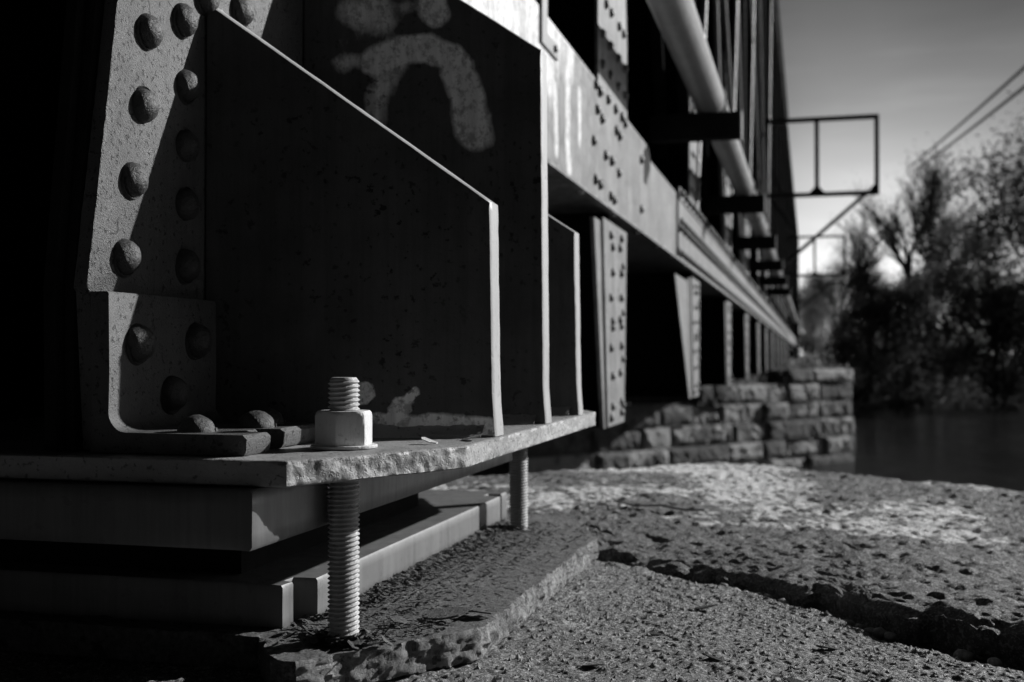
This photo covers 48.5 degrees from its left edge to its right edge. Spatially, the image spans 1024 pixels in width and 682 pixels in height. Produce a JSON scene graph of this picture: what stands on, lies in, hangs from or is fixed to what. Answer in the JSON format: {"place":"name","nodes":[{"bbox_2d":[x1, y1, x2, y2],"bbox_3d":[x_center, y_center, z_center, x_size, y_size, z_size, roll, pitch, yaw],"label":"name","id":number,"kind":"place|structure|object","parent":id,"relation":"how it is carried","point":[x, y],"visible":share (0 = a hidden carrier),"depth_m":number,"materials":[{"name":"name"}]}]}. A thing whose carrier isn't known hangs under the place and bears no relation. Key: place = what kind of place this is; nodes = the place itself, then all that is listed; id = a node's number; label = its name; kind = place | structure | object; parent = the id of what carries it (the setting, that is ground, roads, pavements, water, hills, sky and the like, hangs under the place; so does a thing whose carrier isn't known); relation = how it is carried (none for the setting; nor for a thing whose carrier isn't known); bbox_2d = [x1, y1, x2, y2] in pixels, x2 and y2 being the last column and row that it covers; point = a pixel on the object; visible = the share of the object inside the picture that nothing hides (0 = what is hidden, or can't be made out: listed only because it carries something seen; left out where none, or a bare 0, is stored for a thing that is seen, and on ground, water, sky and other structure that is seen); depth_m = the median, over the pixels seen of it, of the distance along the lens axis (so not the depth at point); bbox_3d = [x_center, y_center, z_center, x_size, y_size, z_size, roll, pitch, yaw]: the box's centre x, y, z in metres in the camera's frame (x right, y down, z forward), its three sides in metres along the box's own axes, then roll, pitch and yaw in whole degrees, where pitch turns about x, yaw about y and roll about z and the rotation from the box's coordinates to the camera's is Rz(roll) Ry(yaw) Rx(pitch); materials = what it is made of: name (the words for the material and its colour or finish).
{"place":"outdoors","nodes":[
{"label":"outdoors","id":0,"kind":"place"},
{"bbox_2d":[778,0,1023,355],"label":"sky","id":1,"kind":"structure","parent":0,"point":[922,66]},
{"bbox_2d":[782,406,1023,491],"bbox_3d":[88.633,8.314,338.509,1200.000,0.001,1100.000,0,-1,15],"label":"river water","id":2,"kind":"structure","parent":0,"point":[976,446],"depth_m":46.24,"materials":[{"name":"black liquid"}]},
{"bbox_2d":[0,461,1023,681],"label":"stone pier","id":3,"kind":"structure","parent":2,"relation":"in","point":[937,567],"depth_m":1.90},
{"bbox_2d":[0,490,598,681],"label":"bearing base","id":4,"kind":"object","parent":3,"relation":"on","point":[197,618],"visible":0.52,"depth_m":1.52,"materials":[{"name":"metal"}]},
{"bbox_2d":[0,0,595,573],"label":"bridge bearing","id":5,"kind":"object","parent":4,"relation":"on","point":[392,234],"visible":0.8,"depth_m":1.59,"materials":[{"name":"metal"}]},
{"bbox_2d":[0,0,788,455],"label":"truss bridge","id":6,"kind":"structure","parent":5,"relation":"on","point":[106,326],"depth_m":2.04,"materials":[{"name":"paint"}]},
{"bbox_2d":[649,86,742,143],"bbox_3d":[0.973,-1.212,6.024,0.481,0.323,0.115,0,-1,15],"label":"pipe bracket","id":7,"kind":"object","parent":6,"relation":"attached to","point":[692,126],"visible":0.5,"depth_m":5.99,"materials":[{"name":"metal"}]},
{"bbox_2d":[646,0,797,322],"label":"service pipe","id":8,"kind":"object","parent":6,"relation":"attached to","point":[679,26],"visible":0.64,"depth_m":5.32,"materials":[{"name":"grey metal"}]},
{"bbox_2d":[703,177,764,214],"bbox_3d":[1.774,-1.169,9.081,0.481,0.323,0.115,0,-1,15],"label":"pipe bracket","id":9,"kind":"object","parent":6,"relation":"attached to","point":[741,204],"visible":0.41,"depth_m":9.04,"materials":[{"name":"metal"}]},
{"bbox_2d":[731,223,776,249],"bbox_3d":[2.574,-1.127,12.137,0.481,0.323,0.115,0,-1,15],"label":"pipe bracket","id":10,"kind":"object","parent":6,"relation":"attached to","point":[752,242],"visible":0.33,"depth_m":12.10,"materials":[{"name":"metal"}]},
{"bbox_2d":[749,250,782,271],"bbox_3d":[3.374,-1.085,15.194,0.481,0.323,0.115,0,-1,15],"label":"pipe bracket","id":11,"kind":"object","parent":6,"relation":"attached to","point":[772,265],"visible":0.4,"depth_m":15.15,"materials":[{"name":"metal"}]},
{"bbox_2d":[759,272,787,285],"bbox_3d":[4.174,-1.043,18.251,0.481,0.323,0.115,0,-1,15],"label":"pipe bracket","id":12,"kind":"object","parent":6,"relation":"attached to","point":[770,280],"visible":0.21,"depth_m":18.21,"materials":[{"name":"metal"}]},
{"bbox_2d":[766,285,790,295],"bbox_3d":[4.974,-1.001,21.308,0.481,0.323,0.115,0,-1,15],"label":"pipe bracket","id":13,"kind":"object","parent":6,"relation":"attached to","point":[785,291],"visible":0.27,"depth_m":21.27,"materials":[{"name":"metal"}]},
{"bbox_2d":[786,235,845,320],"bbox_3d":[10.572,-2.182,39.648,2.030,2.980,0.075,0,-1,15],"label":"outrigger frame","id":14,"kind":"object","parent":6,"relation":"attached to","point":[816,274],"visible":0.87,"depth_m":39.60,"materials":[{"name":"paint"}]},
{"bbox_2d":[763,114,878,276],"bbox_3d":[5.386,-2.466,19.920,1.990,2.915,0.075,0,-1,15],"label":"outrigger frame","id":15,"kind":"object","parent":6,"relation":"attached to","point":[816,191],"visible":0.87,"depth_m":19.88,"materials":[{"name":"paint"}]},
{"bbox_2d":[421,437,437,443],"bbox_3d":[-0.107,0.128,1.468,0.022,0.008,0.013,0,-1,25],"label":"paint flake","id":16,"kind":"object","parent":5,"relation":"on","point":[425,439],"visible":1,"depth_m":1.47,"materials":[{"name":"white paint"}]},
{"bbox_2d":[461,432,485,439],"bbox_3d":[-0.051,0.128,1.536,0.036,0.013,0.017,0,-1,15],"label":"paint flake","id":17,"kind":"object","parent":5,"relation":"on","point":[475,436],"visible":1,"depth_m":1.53,"materials":[{"name":"grey paint"}]},
{"bbox_2d":[310,377,377,645],"bbox_3d":[-0.208,0.209,1.404,0.082,0.328,0.082,0,-1,15],"label":"anchor bolt","id":18,"kind":"object","parent":4,"relation":"attached to","point":[344,422],"visible":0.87,"depth_m":1.39,"materials":[{"name":"paint"}]},
{"bbox_2d":[389,616,409,623],"bbox_3d":[-0.146,0.363,1.480,0.022,0.009,0.028,0,-1,-32],"label":"rust flake","id":19,"kind":"object","parent":4,"relation":"on","point":[395,619],"visible":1,"depth_m":1.48,"materials":[{"name":"grey metal"}]},
{"bbox_2d":[271,519,599,649],"bbox_3d":[-0.065,0.369,1.857,0.242,0.017,1.040,0,-1,15],"label":"rust debris","id":20,"kind":"object","parent":4,"relation":"on","point":[366,636],"visible":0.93,"depth_m":1.69,"materials":[{"name":"grey gravel"}]},
{"bbox_2d":[422,607,471,619],"bbox_3d":[-0.088,0.361,1.512,0.067,0.015,0.033,0,-1,15],"label":"rust flake","id":21,"kind":"object","parent":4,"relation":"on","point":[443,613],"visible":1,"depth_m":1.51,"materials":[{"name":"grey metal"}]},
{"bbox_2d":[467,610,494,613],"bbox_3d":[-0.046,0.364,1.528,0.046,0.007,0.023,0,-1,15],"label":"rust flake","id":22,"kind":"object","parent":4,"relation":"on","point":[481,612],"visible":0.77,"depth_m":1.52,"materials":[{"name":"grey metal"}]},
{"bbox_2d":[509,448,527,529],"bbox_3d":[0.013,0.222,2.314,0.082,0.328,0.082,0,-1,15],"label":"anchor bolt","id":23,"kind":"object","parent":4,"relation":"attached to","point":[518,501],"visible":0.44,"depth_m":2.30,"materials":[{"name":"paint"}]},
{"bbox_2d":[582,664,603,666],"bbox_3d":[0.104,0.414,1.455,0.026,0.005,0.015,0,-1,-11],"label":"stone chip","id":24,"kind":"object","parent":3,"relation":"on","point":[592,665],"visible":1,"depth_m":1.45,"materials":[{"name":"grey stone"}]},
{"bbox_2d":[596,547,646,566],"bbox_3d":[0.213,0.443,2.267,0.140,0.068,0.074,0,-1,15],"label":"cobble","id":25,"kind":"object","parent":3,"relation":"on","point":[624,556],"visible":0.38,"depth_m":2.24,"materials":[{"name":"grey stone"}]},
{"bbox_2d":[649,631,661,634],"bbox_3d":[0.204,0.415,1.616,0.017,0.004,0.008,0,-1,-3],"label":"stone chip","id":26,"kind":"object","parent":3,"relation":"on","point":[653,633],"visible":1,"depth_m":1.61,"materials":[{"name":"grey stone"}]},
{"bbox_2d":[614,500,704,510],"bbox_3d":[0.380,0.423,2.923,0.274,0.011,0.057,-1,-1,38],"label":"twig","id":27,"kind":"object","parent":3,"relation":"on","point":[663,505],"visible":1,"depth_m":2.92,"materials":[{"name":"wood"}]},
{"bbox_2d":[648,562,692,580],"bbox_3d":[0.298,0.441,2.139,0.110,0.052,0.053,0,-1,15],"label":"cobble","id":28,"kind":"object","parent":3,"relation":"on","point":[678,570],"visible":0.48,"depth_m":2.12,"materials":[{"name":"grey stone"}]},
{"bbox_2d":[694,604,717,609],"bbox_3d":[0.302,0.414,1.774,0.037,0.010,0.019,0,-1,15],"label":"stone chip","id":29,"kind":"object","parent":3,"relation":"on","point":[702,607],"visible":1,"depth_m":1.77,"materials":[{"name":"grey stone"}]},
{"bbox_2d":[702,653,725,661],"bbox_3d":[0.262,0.411,1.478,0.032,0.008,0.015,0,-1,31],"label":"stone chip","id":30,"kind":"object","parent":3,"relation":"on","point":[714,657],"visible":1,"depth_m":1.48,"materials":[{"name":"grey stone"}]},
{"bbox_2d":[454,560,1018,681],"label":"grit","id":31,"kind":"object","parent":3,"relation":"on","point":[607,613],"visible":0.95,"depth_m":1.59,"materials":[{"name":"grey gravel"}]},
{"bbox_2d":[764,594,772,598],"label":"pebble","id":32,"kind":"object","parent":3,"relation":"on","point":[769,596],"visible":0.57,"depth_m":1.92,"materials":[{"name":"grey stone"}]},
{"bbox_2d":[777,598,788,603],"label":"pebble","id":33,"kind":"object","parent":3,"relation":"on","point":[783,601],"visible":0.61,"depth_m":1.87,"materials":[{"name":"grey stone"}]},
{"bbox_2d":[787,677,803,681],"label":"stone chip","id":34,"kind":"object","parent":3,"relation":"on","point":[790,679],"visible":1,"depth_m":1.38,"materials":[{"name":"grey stone"}]},
{"bbox_2d":[816,645,839,649],"bbox_3d":[0.427,0.414,1.536,0.031,0.007,0.015,0,-1,15],"label":"stone chip","id":35,"kind":"object","parent":3,"relation":"on","point":[828,647],"visible":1,"depth_m":1.53,"materials":[{"name":"grey stone"}]},
{"bbox_2d":[844,619,854,626],"bbox_3d":[0.509,0.429,1.722,0.024,0.015,0.016,0,-1,15],"label":"pebble","id":36,"kind":"object","parent":3,"relation":"on","point":[850,622],"visible":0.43,"depth_m":1.72,"materials":[{"name":"grey stone"}]},
{"bbox_2d":[854,624,864,629],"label":"pebble","id":37,"kind":"object","parent":3,"relation":"on","point":[861,626],"visible":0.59,"depth_m":1.70,"materials":[{"name":"grey stone"}]},
{"bbox_2d":[863,627,873,635],"bbox_3d":[0.532,0.431,1.690,0.018,0.012,0.015,0,-1,-14],"label":"pebble","id":38,"kind":"object","parent":3,"relation":"on","point":[869,630],"visible":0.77,"depth_m":1.69,"materials":[{"name":"grey stone"}]},
{"bbox_2d":[872,627,886,638],"bbox_3d":[0.542,0.430,1.676,0.022,0.017,0.018,0,-1,15],"label":"pebble","id":39,"kind":"object","parent":3,"relation":"on","point":[878,632],"visible":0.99,"depth_m":1.67,"materials":[{"name":"grey stone"}]},
{"bbox_2d":[884,632,896,640],"bbox_3d":[0.552,0.431,1.661,0.019,0.014,0.015,0,-1,15],"label":"pebble","id":40,"kind":"object","parent":3,"relation":"on","point":[890,636],"visible":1,"depth_m":1.66,"materials":[{"name":"grey stone"}]},
{"bbox_2d":[953,649,973,662],"bbox_3d":[0.614,0.429,1.550,0.022,0.017,0.022,1,-1,-34],"label":"pebble","id":41,"kind":"object","parent":3,"relation":"on","point":[963,655],"visible":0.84,"depth_m":1.54,"materials":[{"name":"grey stone"}]},
{"bbox_2d":[987,657,1002,666],"bbox_3d":[0.637,0.424,1.502,0.019,0.012,0.014,0,-1,15],"label":"pebble","id":42,"kind":"object","parent":3,"relation":"on","point":[995,661],"visible":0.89,"depth_m":1.50,"materials":[{"name":"grey stone"}]},
{"bbox_2d":[469,368,854,476],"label":"stone pier","id":43,"kind":"structure","parent":2,"relation":"in","point":[800,417],"depth_m":35.88,"materials":[{"name":"grey stone"}]},
{"bbox_2d":[731,346,848,385],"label":"pier weeds","id":44,"kind":"object","parent":43,"relation":"on","point":[752,379],"visible":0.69,"depth_m":38.44,"materials":[{"name":"grey plant"}]},
{"bbox_2d":[852,402,862,407],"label":"shore rock","id":45,"kind":"object","parent":2,"relation":"in","point":[855,405],"visible":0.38,"depth_m":81.23,"materials":[{"name":"black stone"}]},
{"bbox_2d":[905,404,919,407],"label":"shore rock","id":46,"kind":"object","parent":2,"relation":"in","point":[911,406],"visible":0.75,"depth_m":80.55,"materials":[{"name":"black stone"}]},
{"bbox_2d":[1004,405,1019,409],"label":"shore rock","id":47,"kind":"object","parent":2,"relation":"in","point":[1012,407],"visible":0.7,"depth_m":78.46,"materials":[{"name":"black stone"}]},
{"bbox_2d":[796,357,1023,407],"bbox_3d":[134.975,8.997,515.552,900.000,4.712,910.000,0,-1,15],"label":"bank","id":48,"kind":"structure","parent":0,"point":[910,402],"depth_m":84.97,"materials":[{"name":"plant"}]},
{"bbox_2d":[787,126,798,360],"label":"truss span","id":49,"kind":"object","parent":48,"relation":"on","point":[793,282],"visible":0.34,"depth_m":55.55,"materials":[{"name":"paint"}]},
{"bbox_2d":[799,282,832,360],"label":"leafy tree","id":50,"kind":"object","parent":48,"relation":"on","point":[803,348],"visible":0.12,"depth_m":134.30,"materials":[{"name":"grey plant"}]},
{"bbox_2d":[799,268,836,358],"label":"leafy tree","id":51,"kind":"object","parent":48,"relation":"on","point":[812,338],"visible":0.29,"depth_m":129.94,"materials":[{"name":"grey plant"}]},
{"bbox_2d":[799,292,837,356],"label":"leafy tree","id":52,"kind":"object","parent":48,"relation":"on","point":[803,330],"visible":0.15,"depth_m":133.00,"materials":[{"name":"grey plant"}]},
{"bbox_2d":[799,254,863,360],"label":"leafy tree","id":53,"kind":"object","parent":48,"relation":"on","point":[823,299],"visible":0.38,"depth_m":123.13,"materials":[{"name":"grey plant"}]},
{"bbox_2d":[822,318,860,372],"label":"leafy tree","id":54,"kind":"object","parent":48,"relation":"on","point":[841,331],"visible":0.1,"depth_m":93.03,"materials":[{"name":"black plant"}]},
{"bbox_2d":[805,230,889,362],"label":"bare tree","id":55,"kind":"object","parent":48,"relation":"on","point":[825,290],"visible":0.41,"depth_m":99.76,"materials":[{"name":"grey plant"}]},
{"bbox_2d":[819,276,901,385],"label":"leafy tree","id":56,"kind":"object","parent":48,"relation":"on","point":[839,325],"visible":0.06,"depth_m":91.54,"materials":[{"name":"black plant"}]},
{"bbox_2d":[827,207,898,385],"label":"bare tree","id":57,"kind":"object","parent":48,"relation":"on","point":[864,257],"visible":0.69,"depth_m":88.59,"materials":[{"name":"grey plant"}]},
{"bbox_2d":[818,258,924,392],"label":"leafy tree","id":58,"kind":"object","parent":48,"relation":"on","point":[860,288],"visible":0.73,"depth_m":85.52,"materials":[{"name":"black plant"}]},
{"bbox_2d":[843,262,942,401],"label":"leafy tree","id":59,"kind":"object","parent":48,"relation":"on","point":[897,285],"visible":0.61,"depth_m":84.45,"materials":[{"name":"black plant"}]},
{"bbox_2d":[778,266,1023,407],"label":"undergrowth","id":60,"kind":"object","parent":48,"relation":"on","point":[919,382],"visible":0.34,"depth_m":82.90,"materials":[{"name":"black plant"}]},
{"bbox_2d":[840,133,980,387],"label":"bare tree","id":61,"kind":"object","parent":48,"relation":"on","point":[891,241],"visible":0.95,"depth_m":85.85,"materials":[{"name":"grey plant"}]},
{"bbox_2d":[881,259,953,379],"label":"leafy tree","id":62,"kind":"object","parent":48,"relation":"on","point":[917,274],"visible":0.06,"depth_m":90.79,"materials":[{"name":"black plant"}]},
{"bbox_2d":[886,150,974,385],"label":"bare tree","id":63,"kind":"object","parent":48,"relation":"on","point":[943,224],"visible":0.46,"depth_m":89.56,"materials":[{"name":"grey plant"}]},
{"bbox_2d":[881,251,991,393],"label":"leafy tree","id":64,"kind":"object","parent":48,"relation":"on","point":[951,303],"visible":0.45,"depth_m":84.17,"materials":[{"name":"black plant"}]},
{"bbox_2d":[905,200,997,384],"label":"bare tree","id":65,"kind":"object","parent":48,"relation":"on","point":[931,235],"visible":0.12,"depth_m":91.31,"materials":[{"name":"black plant"}]},
{"bbox_2d":[893,173,1023,407],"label":"leafy tree","id":66,"kind":"object","parent":48,"relation":"on","point":[982,241],"visible":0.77,"depth_m":81.73,"materials":[{"name":"grey plant"}]},
{"bbox_2d":[911,91,1023,376],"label":"leafy tree","id":67,"kind":"object","parent":48,"relation":"on","point":[1019,235],"visible":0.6,"depth_m":83.19,"materials":[{"name":"grey plant"}]},
{"bbox_2d":[938,276,1023,407],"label":"leafy tree","id":68,"kind":"object","parent":48,"relation":"on","point":[1004,393],"visible":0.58,"depth_m":80.44,"materials":[{"name":"black plant"}]},
{"bbox_2d":[972,265,1023,400],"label":"leafy tree","id":69,"kind":"object","parent":48,"relation":"on","point":[1018,329],"visible":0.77,"depth_m":79.68,"materials":[{"name":"black plant"}]},
{"bbox_2d":[973,127,1023,274],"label":"leafy tree","id":70,"kind":"object","parent":48,"relation":"on","point":[1022,190],"visible":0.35,"depth_m":83.88,"materials":[{"name":"grey plant"}]},
{"bbox_2d":[908,66,1023,168],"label":"overhead wire","id":71,"kind":"object","parent":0,"point":[1013,77],"visible":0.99,"depth_m":46.98,"materials":[{"name":"black metal"}]},
{"bbox_2d":[913,86,1023,170],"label":"overhead wire","id":72,"kind":"object","parent":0,"point":[1017,92],"visible":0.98,"depth_m":47.10,"materials":[{"name":"black metal"}]}
]}

